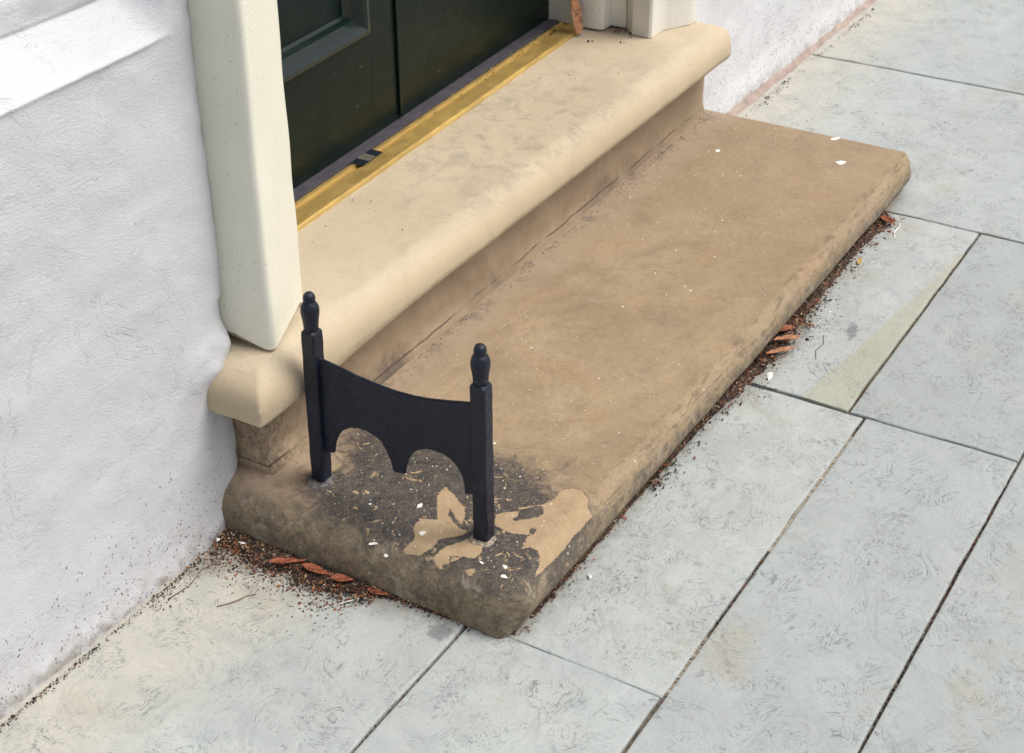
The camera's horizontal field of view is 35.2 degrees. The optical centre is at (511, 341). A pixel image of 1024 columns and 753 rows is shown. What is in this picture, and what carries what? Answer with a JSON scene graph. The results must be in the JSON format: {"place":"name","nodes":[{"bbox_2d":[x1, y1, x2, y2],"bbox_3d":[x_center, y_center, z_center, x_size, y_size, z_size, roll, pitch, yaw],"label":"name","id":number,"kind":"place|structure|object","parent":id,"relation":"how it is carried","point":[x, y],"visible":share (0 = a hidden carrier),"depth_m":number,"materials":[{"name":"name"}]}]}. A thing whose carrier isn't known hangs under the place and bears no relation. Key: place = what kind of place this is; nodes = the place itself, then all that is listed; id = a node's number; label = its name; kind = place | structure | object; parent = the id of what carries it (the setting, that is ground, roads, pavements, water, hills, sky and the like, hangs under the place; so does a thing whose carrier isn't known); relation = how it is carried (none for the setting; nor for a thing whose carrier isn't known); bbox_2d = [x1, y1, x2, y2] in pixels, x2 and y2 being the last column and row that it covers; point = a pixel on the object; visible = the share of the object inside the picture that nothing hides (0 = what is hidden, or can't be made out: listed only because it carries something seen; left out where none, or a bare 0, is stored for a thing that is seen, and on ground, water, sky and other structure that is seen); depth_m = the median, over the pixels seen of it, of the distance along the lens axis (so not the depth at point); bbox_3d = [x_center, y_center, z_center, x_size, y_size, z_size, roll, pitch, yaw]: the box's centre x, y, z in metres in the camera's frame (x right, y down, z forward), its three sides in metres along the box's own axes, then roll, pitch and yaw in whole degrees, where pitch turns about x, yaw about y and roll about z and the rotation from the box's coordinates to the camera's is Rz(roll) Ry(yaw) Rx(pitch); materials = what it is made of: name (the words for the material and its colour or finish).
{"place":"outdoors","nodes":[
{"label":"outdoors","id":0,"kind":"place"},
{"bbox_2d":[0,0,1023,752],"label":"pavement","id":1,"kind":"structure","parent":0,"point":[810,644],"depth_m":2.47,"materials":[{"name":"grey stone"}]},
{"bbox_2d":[168,560,219,598],"bbox_3d":[-0.492,0.367,2.490,0.011,0.003,0.111,18,36,28],"label":"twig","id":2,"kind":"object","parent":1,"relation":"on","point":[193,580],"visible":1,"depth_m":2.48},
{"bbox_2d":[217,594,254,606],"bbox_3d":[-0.418,0.393,2.447,0.063,0.003,0.005,-16,35,-24],"label":"twig","id":3,"kind":"object","parent":1,"relation":"on","point":[235,601],"visible":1,"depth_m":2.44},
{"bbox_2d":[0,0,876,719],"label":"house front","id":4,"kind":"structure","parent":1,"relation":"on","point":[176,176],"depth_m":2.31,"materials":[{"name":"white paint"}]},
{"bbox_2d":[277,0,399,188],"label":"door","id":5,"kind":"structure","parent":4,"relation":"in","point":[339,56],"depth_m":2.98,"materials":[{"name":"green paint"}]},
{"bbox_2d":[393,0,548,115],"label":"door","id":6,"kind":"structure","parent":4,"relation":"in","point":[438,42],"depth_m":3.31,"materials":[{"name":"green paint"}]},
{"bbox_2d":[0,8,1015,750],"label":"leaf litter","id":7,"kind":"object","parent":1,"relation":"on","point":[252,552],"visible":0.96,"depth_m":2.55,"materials":[{"name":"brown plant"}]},
{"bbox_2d":[267,557,306,563],"bbox_3d":[-0.350,0.341,2.508,0.062,0.004,0.015,-1,31,-1],"label":"dead leaf","id":8,"kind":"object","parent":7,"relation":"on","point":[280,560],"visible":1,"depth_m":2.51,"materials":[{"name":"brown plant"}]},
{"bbox_2d":[302,563,330,574],"bbox_3d":[-0.302,0.353,2.489,0.055,0.005,0.018,16,35,25],"label":"dead leaf","id":9,"kind":"object","parent":7,"relation":"on","point":[312,567],"visible":1,"depth_m":2.49,"materials":[{"name":"brown plant"}]},
{"bbox_2d":[330,573,353,581],"bbox_3d":[-0.260,0.364,2.470,0.038,0.006,0.018,4,31,8],"label":"dead leaf","id":10,"kind":"object","parent":7,"relation":"on","point":[339,577],"visible":1,"depth_m":2.47,"materials":[{"name":"brown plant"}]},
{"bbox_2d":[367,588,387,594],"bbox_3d":[-0.204,0.382,2.454,0.036,0.004,0.013,11,33,18],"label":"dead leaf","id":11,"kind":"object","parent":7,"relation":"on","point":[377,591],"visible":1,"depth_m":2.46,"materials":[{"name":"brown plant"}]},
{"bbox_2d":[766,345,797,353],"bbox_3d":[0.508,0.017,3.036,0.070,0.007,0.012,-13,33,-20],"label":"dead leaf","id":12,"kind":"object","parent":7,"relation":"on","point":[782,349],"visible":1,"depth_m":3.04,"materials":[{"name":"brown plant"}]},
{"bbox_2d":[779,324,793,331],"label":"dead leaf","id":13,"kind":"object","parent":7,"relation":"on","point":[785,327],"visible":0.71,"depth_m":3.10,"materials":[{"name":"brown plant"}]},
{"bbox_2d":[774,335,800,339],"bbox_3d":[0.524,-0.006,3.066,0.056,0.008,0.014,-7,32,-11],"label":"dead leaf","id":14,"kind":"object","parent":7,"relation":"on","point":[787,337],"visible":1,"depth_m":3.07,"materials":[{"name":"brown plant"}]},
{"bbox_2d":[880,215,893,223],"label":"dead leaf","id":15,"kind":"object","parent":7,"relation":"on","point":[890,220],"visible":0.91,"depth_m":3.50,"materials":[{"name":"brown plant"}]},
{"bbox_2d":[222,109,910,638],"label":"stone slab","id":16,"kind":"structure","parent":1,"relation":"on","point":[622,351],"depth_m":2.86,"materials":[{"name":"stone"}]},
{"bbox_2d":[300,291,495,546],"bbox_3d":[-0.179,0.120,2.417,0.352,0.354,0.051,17,35,26],"label":"boot scraper","id":17,"kind":"object","parent":16,"relation":"on","point":[402,427],"visible":1,"depth_m":2.42,"materials":[{"name":"black paint"}]},
{"bbox_2d":[207,22,730,474],"bbox_3d":[-0.117,-0.281,3.199,0.447,0.255,1.769,17,35,26],"label":"doorstep","id":18,"kind":"object","parent":16,"relation":"on","point":[591,130],"visible":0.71,"depth_m":2.99,"materials":[{"name":"beige stone"}]},
{"bbox_2d":[570,0,582,35],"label":"dead leaf","id":19,"kind":"object","parent":18,"relation":"on","point":[576,14],"visible":1,"depth_m":3.60,"materials":[{"name":"brown plant"}]},
{"bbox_2d":[297,25,824,517],"bbox_3d":[0.091,-0.254,3.124,0.709,0.240,1.662,17,35,26],"label":"grit","id":20,"kind":"object","parent":16,"relation":"on","point":[585,217],"visible":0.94,"depth_m":3.44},
{"bbox_2d":[665,436,853,695],"bbox_3d":[0.407,0.338,2.552,0.007,0.016,0.742,17,35,26],"label":"joint mortar","id":21,"kind":"object","parent":1,"relation":"on","point":[779,537],"visible":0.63,"depth_m":2.61,"materials":[{"name":"grey concrete"}]},
{"bbox_2d":[767,372,772,379],"bbox_3d":[0.475,0.064,2.977,0.011,0.003,0.029,7,32,12],"label":"paint flake","id":22,"kind":"object","parent":1,"relation":"on","point":[769,375],"visible":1,"depth_m":2.98,"materials":[{"name":"white paint"}]}
]}

